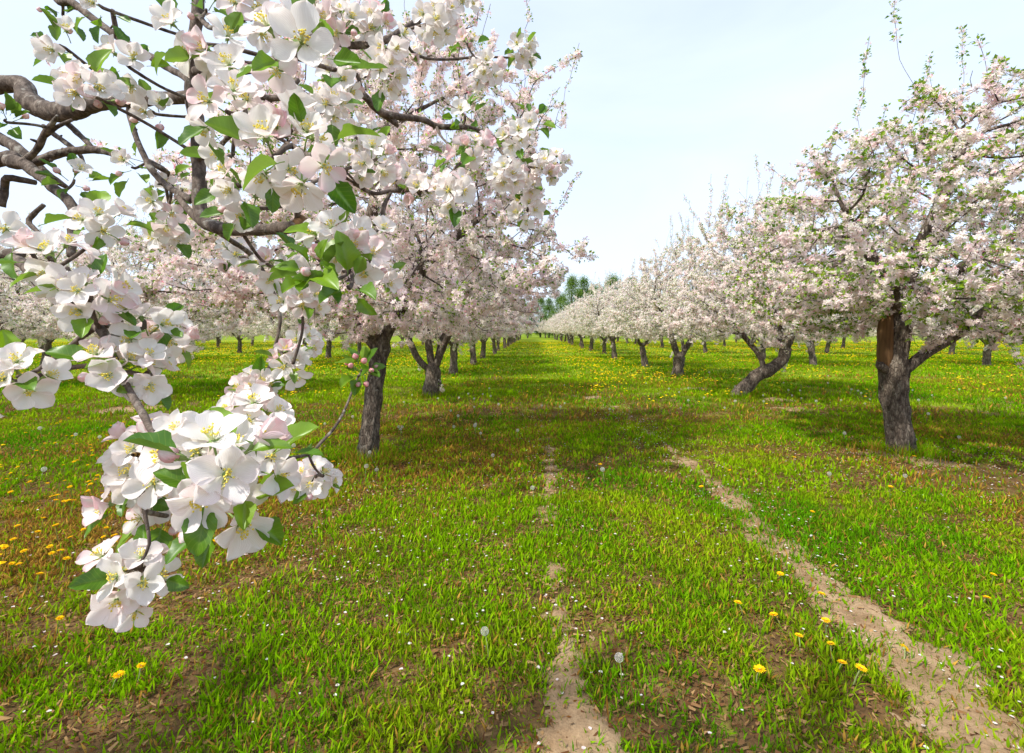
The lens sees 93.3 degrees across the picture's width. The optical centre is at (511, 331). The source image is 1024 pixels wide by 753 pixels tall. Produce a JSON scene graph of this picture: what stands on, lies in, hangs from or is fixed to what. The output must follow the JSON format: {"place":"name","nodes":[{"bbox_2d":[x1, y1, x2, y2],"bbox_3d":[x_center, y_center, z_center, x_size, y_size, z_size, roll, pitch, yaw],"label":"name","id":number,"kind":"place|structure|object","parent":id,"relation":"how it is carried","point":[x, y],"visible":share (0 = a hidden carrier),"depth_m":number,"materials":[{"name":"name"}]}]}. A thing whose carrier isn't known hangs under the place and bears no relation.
{"place":"outdoors","nodes":[
{"label":"outdoors","id":0,"kind":"place"},
{"bbox_2d":[0,332,1023,752],"bbox_3d":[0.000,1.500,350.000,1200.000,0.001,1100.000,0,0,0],"label":"ground","id":1,"kind":"structure","parent":0,"point":[536,704],"depth_m":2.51,"materials":[{"name":"green plant"}]},
{"bbox_2d":[20,549,28,567],"bbox_3d":[-3.072,1.437,3.057,0.043,0.130,0.041,6,15,24],"label":"dandelion","id":2,"kind":"object","parent":1,"relation":"on","point":[23,550],"visible":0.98,"depth_m":3.05,"materials":[{"name":"yellow plant"}]},
{"bbox_2d":[0,251,100,365],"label":"apple tree","id":3,"kind":"object","parent":1,"relation":"on","point":[47,347],"visible":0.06,"depth_m":19.66,"materials":[{"name":"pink plant"}]},
{"bbox_2d":[0,212,102,347],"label":"apple tree","id":4,"kind":"object","parent":1,"relation":"on","point":[15,322],"visible":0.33,"depth_m":13.34,"materials":[{"name":"white plant"}]},
{"bbox_2d":[55,615,63,634],"bbox_3d":[-2.206,1.442,2.349,0.040,0.118,0.040,12,1,-15],"label":"dandelion","id":5,"kind":"object","parent":1,"relation":"on","point":[59,618],"visible":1,"depth_m":2.35,"materials":[{"name":"yellow plant"}]},
{"bbox_2d":[62,556,69,575],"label":"dandelion","id":6,"kind":"object","parent":1,"relation":"on","point":[67,557],"visible":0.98,"depth_m":2.93,"materials":[{"name":"yellow plant"}]},
{"bbox_2d":[112,670,124,689],"bbox_3d":[-1.642,1.462,2.019,0.048,0.078,0.046,0,0,22],"label":"dandelion","id":7,"kind":"object","parent":1,"relation":"on","point":[119,673],"visible":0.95,"depth_m":2.02,"materials":[{"name":"yellow plant"}]},
{"bbox_2d":[88,405,161,413],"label":"bare soil","id":8,"kind":"structure","parent":1,"relation":"on","point":[113,409],"depth_m":9.22,"materials":[{"name":"brown soil"}]},
{"bbox_2d":[6,186,261,388],"bbox_3d":[-8.626,-0.936,11.701,4.699,5.017,5.000,0,0,-23],"label":"apple tree","id":9,"kind":"object","parent":1,"relation":"on","point":[117,259],"visible":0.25,"depth_m":10.78,"materials":[{"name":"white plant"}]},
{"bbox_2d":[136,662,145,683],"bbox_3d":[-1.571,1.454,2.050,0.036,0.093,0.040,0,0,9],"label":"dandelion","id":10,"kind":"object","parent":1,"relation":"on","point":[141,665],"visible":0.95,"depth_m":2.04,"materials":[{"name":"yellow plant"}]},
{"bbox_2d":[161,300,205,331],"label":"apple tree","id":11,"kind":"object","parent":1,"relation":"on","point":[201,326],"visible":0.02,"depth_m":40.04,"materials":[{"name":"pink plant"}]},
{"bbox_2d":[196,311,228,347],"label":"apple tree","id":12,"kind":"object","parent":1,"relation":"on","point":[217,342],"visible":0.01,"depth_m":45.27,"materials":[{"name":"brown plant"}]},
{"bbox_2d":[202,301,271,352],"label":"apple tree","id":13,"kind":"object","parent":1,"relation":"on","point":[237,337],"visible":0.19,"depth_m":33.56,"materials":[{"name":"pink plant"}]},
{"bbox_2d":[242,328,267,345],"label":"apple tree","id":14,"kind":"object","parent":1,"relation":"on","point":[252,343],"visible":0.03,"depth_m":50.90,"materials":[{"name":"brown plant"}]},
{"bbox_2d":[0,0,572,632],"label":"blossoming apple tree","id":15,"kind":"object","parent":1,"relation":"on","point":[186,478],"visible":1,"depth_m":0.52,"materials":[{"name":"white plant"}]},
{"bbox_2d":[125,449,139,458],"bbox_3d":[-0.316,0.104,0.406,0.010,0.010,0.013,0,0,4],"label":"bee","id":16,"kind":"object","parent":15,"relation":"on","point":[134,454],"visible":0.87,"depth_m":0.40,"materials":[{"name":"brown fur"}]},
{"bbox_2d":[235,279,343,363],"bbox_3d":[-10.204,-0.863,21.964,4.502,4.871,4.703,0,0,42],"label":"apple tree","id":17,"kind":"object","parent":1,"relation":"on","point":[270,328],"visible":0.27,"depth_m":21.03,"materials":[{"name":"white plant"}]},
{"bbox_2d":[291,317,353,358],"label":"apple tree","id":18,"kind":"object","parent":1,"relation":"on","point":[329,345],"visible":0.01,"depth_m":26.93,"materials":[{"name":"pink plant"}]},
{"bbox_2d":[81,0,598,459],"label":"apple tree","id":19,"kind":"object","parent":1,"relation":"on","point":[445,251],"visible":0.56,"depth_m":4.91,"materials":[{"name":"white plant"}]},
{"bbox_2d":[329,301,386,353],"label":"apple tree","id":20,"kind":"object","parent":1,"relation":"on","point":[358,347],"visible":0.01,"depth_m":32.16,"materials":[{"name":"brown plant"}]},
{"bbox_2d":[393,329,409,347],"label":"apple tree","id":21,"kind":"object","parent":1,"relation":"on","point":[401,337],"depth_m":42.82,"materials":[{"name":"pink plant"}]},
{"bbox_2d":[330,173,542,396],"bbox_3d":[-1.703,-1.126,11.055,5.078,5.382,4.879,0,0,31],"label":"apple tree","id":22,"kind":"object","parent":1,"relation":"on","point":[432,381],"visible":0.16,"depth_m":11.03,"materials":[{"name":"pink plant"}]},
{"bbox_2d":[391,242,520,373],"bbox_3d":[-2.008,-1.105,17.147,5.289,5.350,5.214,0,0,5],"label":"apple tree","id":23,"kind":"object","parent":1,"relation":"on","point":[453,367],"visible":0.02,"depth_m":17.02,"materials":[{"name":"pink plant"}]},
{"bbox_2d":[481,626,488,662],"bbox_3d":[-0.114,1.418,2.178,0.036,0.167,0.037,-8,-8,0],"label":"dandelion clock","id":24,"kind":"object","parent":1,"relation":"on","point":[485,629],"visible":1,"depth_m":2.18,"materials":[{"name":"white plant"}]},
{"bbox_2d":[451,290,521,364],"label":"apple tree","id":25,"kind":"object","parent":1,"relation":"on","point":[473,359],"depth_m":21.86,"materials":[{"name":"brown plant"}]},
{"bbox_2d":[480,304,525,358],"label":"apple tree","id":26,"kind":"object","parent":1,"relation":"on","point":[483,348],"depth_m":26.82,"materials":[{"name":"brown plant"}]},
{"bbox_2d":[490,326,524,353],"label":"apple tree","id":27,"kind":"object","parent":1,"relation":"on","point":[493,343],"visible":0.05,"depth_m":32.28,"materials":[{"name":"brown plant"}]},
{"bbox_2d":[495,325,527,350],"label":"apple tree","id":28,"kind":"object","parent":1,"relation":"on","point":[498,343],"depth_m":37.55,"materials":[{"name":"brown plant"}]},
{"bbox_2d":[0,340,1023,563],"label":"dandelion carpet","id":29,"kind":"object","parent":1,"relation":"on","point":[2,562],"visible":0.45,"depth_m":26.75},
{"bbox_2d":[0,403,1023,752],"bbox_3d":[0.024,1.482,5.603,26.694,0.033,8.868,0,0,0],"label":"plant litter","id":30,"kind":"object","parent":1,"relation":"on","point":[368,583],"visible":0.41,"depth_m":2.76,"materials":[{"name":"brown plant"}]},
{"bbox_2d":[4,390,1023,748],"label":"fallen petals","id":31,"kind":"object","parent":1,"relation":"on","point":[572,596],"visible":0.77,"depth_m":2.78,"materials":[{"name":"white plant"}]},
{"bbox_2d":[502,317,530,348],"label":"apple tree","id":32,"kind":"object","parent":1,"relation":"on","point":[504,343],"visible":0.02,"depth_m":42.97,"materials":[{"name":"brown plant"}]},
{"bbox_2d":[506,320,531,346],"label":"apple tree","id":33,"kind":"object","parent":1,"relation":"on","point":[508,342],"visible":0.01,"depth_m":48.15,"materials":[{"name":"brown plant"}]},
{"bbox_2d":[526,301,533,337],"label":"green tree","id":34,"kind":"object","parent":1,"relation":"on","point":[530,334],"visible":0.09,"depth_m":121.31,"materials":[{"name":"green plant"}]},
{"bbox_2d":[525,320,537,337],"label":"apple tree","id":35,"kind":"object","parent":1,"relation":"on","point":[532,329],"visible":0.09,"depth_m":105.53,"materials":[{"name":"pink plant"}]},
{"bbox_2d":[532,297,548,336],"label":"green tree","id":36,"kind":"object","parent":1,"relation":"on","point":[540,302],"visible":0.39,"depth_m":124.54,"materials":[{"name":"green plant"}]},
{"bbox_2d":[536,318,549,337],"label":"apple tree","id":37,"kind":"object","parent":1,"relation":"on","point":[540,329],"visible":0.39,"depth_m":109.77,"materials":[{"name":"white plant"}]},
{"bbox_2d":[540,295,555,337],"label":"green tree","id":38,"kind":"object","parent":1,"relation":"on","point":[546,308],"visible":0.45,"depth_m":117.67,"materials":[{"name":"green plant"}]},
{"bbox_2d":[543,315,555,338],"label":"apple tree","id":39,"kind":"object","parent":1,"relation":"on","point":[546,329],"visible":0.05,"depth_m":93.96,"materials":[{"name":"white plant"}]},
{"bbox_2d":[544,314,557,339],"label":"apple tree","id":40,"kind":"object","parent":1,"relation":"on","point":[547,324],"visible":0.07,"depth_m":87.67,"materials":[{"name":"white plant"}]},
{"bbox_2d":[546,310,563,340],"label":"apple tree","id":41,"kind":"object","parent":1,"relation":"on","point":[561,335],"visible":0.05,"depth_m":75.91,"materials":[{"name":"white plant"}]},
{"bbox_2d":[547,291,568,336],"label":"green tree","id":42,"kind":"object","parent":1,"relation":"on","point":[557,299],"visible":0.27,"depth_m":111.74,"materials":[{"name":"green plant"}]},
{"bbox_2d":[549,311,566,341],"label":"apple tree","id":43,"kind":"object","parent":1,"relation":"on","point":[552,322],"visible":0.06,"depth_m":70.40,"materials":[{"name":"white plant"}]},
{"bbox_2d":[550,303,576,343],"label":"apple tree","id":44,"kind":"object","parent":1,"relation":"on","point":[569,341],"visible":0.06,"depth_m":59.31,"materials":[{"name":"white plant"}]},
{"bbox_2d":[551,309,578,344],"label":"apple tree","id":45,"kind":"object","parent":1,"relation":"on","point":[559,330],"visible":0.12,"depth_m":53.95,"materials":[{"name":"white plant"}]},
{"bbox_2d":[556,272,583,337],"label":"green tree","id":46,"kind":"object","parent":1,"relation":"on","point":[570,284],"visible":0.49,"depth_m":107.58,"materials":[{"name":"green plant"}]},
{"bbox_2d":[557,296,595,347],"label":"apple tree","id":47,"kind":"object","parent":1,"relation":"on","point":[559,326],"visible":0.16,"depth_m":43.42,"materials":[{"name":"white plant"}]},
{"bbox_2d":[560,287,601,350],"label":"apple tree","id":48,"kind":"object","parent":1,"relation":"on","point":[570,328],"visible":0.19,"depth_m":37.76,"materials":[{"name":"white plant"}]},
{"bbox_2d":[574,274,590,337],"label":"green tree","id":49,"kind":"object","parent":1,"relation":"on","point":[585,282],"visible":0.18,"depth_m":115.42,"materials":[{"name":"green plant"}]},
{"bbox_2d":[571,286,615,353],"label":"apple tree","id":50,"kind":"object","parent":1,"relation":"on","point":[604,340],"visible":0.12,"depth_m":32.37,"materials":[{"name":"white plant"}]},
{"bbox_2d":[584,284,603,337],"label":"green tree","id":51,"kind":"object","parent":1,"relation":"on","point":[593,293],"visible":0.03,"depth_m":107.67,"materials":[{"name":"green plant"}]},
{"bbox_2d":[567,269,641,358],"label":"apple tree","id":52,"kind":"object","parent":1,"relation":"on","point":[585,323],"visible":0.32,"depth_m":26.45,"materials":[{"name":"white plant"}]},
{"bbox_2d":[602,272,622,337],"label":"green tree","id":53,"kind":"object","parent":1,"relation":"on","point":[613,278],"visible":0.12,"depth_m":111.63,"materials":[{"name":"green plant"}]},
{"bbox_2d":[615,652,622,686],"bbox_3d":[0.457,1.430,2.040,0.036,0.141,0.037,-5,-6,0],"label":"dandelion clock","id":54,"kind":"object","parent":1,"relation":"on","point":[620,655],"visible":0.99,"depth_m":2.04,"materials":[{"name":"white plant"}]},
{"bbox_2d":[593,258,689,366],"bbox_3d":[5.663,-0.822,20.662,4.424,4.786,4.622,0,0,37],"label":"apple tree","id":55,"kind":"object","parent":1,"relation":"on","point":[600,324],"visible":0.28,"depth_m":20.63,"materials":[{"name":"white plant"}]},
{"bbox_2d":[659,338,663,347],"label":"apple tree","id":56,"kind":"object","parent":1,"relation":"on","point":[662,343],"visible":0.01,"depth_m":44.95,"materials":[{"name":"brown plant"}]},
{"bbox_2d":[600,212,748,376],"bbox_3d":[5.430,-1.233,15.989,5.118,5.664,4.952,0,0,0],"label":"apple tree","id":57,"kind":"object","parent":1,"relation":"on","point":[679,358],"visible":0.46,"depth_m":16.00,"materials":[{"name":"white plant"}]},
{"bbox_2d":[685,304,722,352],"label":"apple tree","id":58,"kind":"object","parent":1,"relation":"on","point":[704,347],"visible":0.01,"depth_m":33.89,"materials":[{"name":"brown plant"}]},
{"bbox_2d":[733,600,742,615],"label":"dandelion","id":59,"kind":"object","parent":1,"relation":"on","point":[738,601],"visible":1,"depth_m":2.56,"materials":[{"name":"yellow plant"}]},
{"bbox_2d":[725,282,779,358],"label":"apple tree","id":60,"kind":"object","parent":1,"relation":"on","point":[763,352],"visible":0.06,"depth_m":26.21,"materials":[{"name":"white plant"}]},
{"bbox_2d":[753,664,765,686],"bbox_3d":[1.042,1.454,2.035,0.051,0.092,0.052,0,0,-13],"label":"dandelion","id":61,"kind":"object","parent":1,"relation":"on","point":[759,668],"visible":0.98,"depth_m":2.04,"materials":[{"name":"yellow plant"}]},
{"bbox_2d":[646,154,890,396],"bbox_3d":[5.840,-1.212,11.195,4.913,5.653,5.216,0,0,-30],"label":"apple tree","id":62,"kind":"object","parent":1,"relation":"on","point":[787,335],"visible":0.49,"depth_m":11.06,"materials":[{"name":"white plant"}]},
{"bbox_2d":[769,612,781,627],"bbox_3d":[1.336,1.468,2.457,0.049,0.074,0.048,-11,-9,11],"label":"dandelion","id":63,"kind":"object","parent":1,"relation":"on","point":[773,614],"visible":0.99,"depth_m":2.46,"materials":[{"name":"yellow plant"}]},
{"bbox_2d":[777,571,783,584],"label":"dandelion","id":64,"kind":"object","parent":1,"relation":"on","point":[780,573],"visible":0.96,"depth_m":2.83,"materials":[{"name":"yellow plant"}]},
{"bbox_2d":[795,633,802,651],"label":"dandelion","id":65,"kind":"object","parent":1,"relation":"on","point":[799,635],"visible":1,"depth_m":2.29,"materials":[{"name":"yellow plant"}]},
{"bbox_2d":[752,261,857,364],"bbox_3d":[13.313,-0.946,21.297,4.717,5.037,5.020,0,0,2],"label":"apple tree","id":66,"kind":"object","parent":1,"relation":"on","point":[812,356],"visible":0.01,"depth_m":21.36,"materials":[{"name":"white plant"}]},
{"bbox_2d":[821,617,830,633],"bbox_3d":[1.526,1.448,2.354,0.046,0.105,0.042,0,0,-13],"label":"dandelion","id":67,"kind":"object","parent":1,"relation":"on","point":[826,620],"visible":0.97,"depth_m":2.36,"materials":[{"name":"yellow plant"}]},
{"bbox_2d":[680,387,979,468],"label":"bare soil","id":68,"kind":"structure","parent":1,"relation":"on","point":[920,461],"depth_m":5.62,"materials":[{"name":"brown soil"}]},
{"bbox_2d":[827,641,834,661],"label":"dandelion","id":69,"kind":"object","parent":1,"relation":"on","point":[830,643],"visible":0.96,"depth_m":2.21,"materials":[{"name":"yellow plant"}]},
{"bbox_2d":[824,313,842,353],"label":"apple tree","id":70,"kind":"object","parent":1,"relation":"on","point":[826,350],"visible":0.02,"depth_m":32.45,"materials":[{"name":"brown plant"}]},
{"bbox_2d":[838,659,846,675],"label":"dandelion","id":71,"kind":"object","parent":1,"relation":"on","point":[842,662],"visible":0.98,"depth_m":2.11,"materials":[{"name":"yellow plant"}]},
{"bbox_2d":[841,331,871,347],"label":"apple tree","id":72,"kind":"object","parent":1,"relation":"on","point":[843,342],"depth_m":42.89,"materials":[{"name":"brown plant"}]},
{"bbox_2d":[852,663,867,686],"bbox_3d":[1.450,1.448,2.018,0.050,0.111,0.047,7,8,15],"label":"dandelion","id":73,"kind":"object","parent":1,"relation":"on","point":[860,667],"visible":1,"depth_m":2.02,"materials":[{"name":"yellow plant"}]},
{"bbox_2d":[715,0,1023,453],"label":"apple tree","id":74,"kind":"object","parent":1,"relation":"on","point":[877,290],"visible":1,"depth_m":5.38,"materials":[{"name":"white plant"}]},
{"bbox_2d":[848,294,938,336],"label":"apple tree","id":75,"kind":"object","parent":1,"relation":"on","point":[874,334],"visible":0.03,"depth_m":26.44,"materials":[{"name":"white plant"}]},
{"bbox_2d":[914,293,996,353],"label":"apple tree","id":76,"kind":"object","parent":1,"relation":"on","point":[952,348],"visible":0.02,"depth_m":31.86,"materials":[{"name":"brown plant"}]},
{"bbox_2d":[916,262,1023,365],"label":"apple tree","id":77,"kind":"object","parent":1,"relation":"on","point":[987,356],"visible":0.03,"depth_m":21.30,"materials":[{"name":"white plant"}]},
{"bbox_2d":[0,0,1023,326],"label":"sky","id":78,"kind":"structure","parent":0,"point":[666,100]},
{"bbox_2d":[530,428,629,752],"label":"dirt path","id":79,"kind":"structure","parent":0,"point":[562,729],"depth_m":1.91,"materials":[{"name":"beige soil"}]},
{"bbox_2d":[574,395,1023,752],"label":"dirt path","id":80,"kind":"structure","parent":0,"point":[984,744],"depth_m":2.15,"materials":[{"name":"beige soil"}]},
{"bbox_2d":[900,643,909,658],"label":"dandelion","id":81,"kind":"object","parent":80,"relation":"on","point":[904,648],"visible":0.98,"depth_m":2.21,"materials":[{"name":"yellow plant"}]}
]}

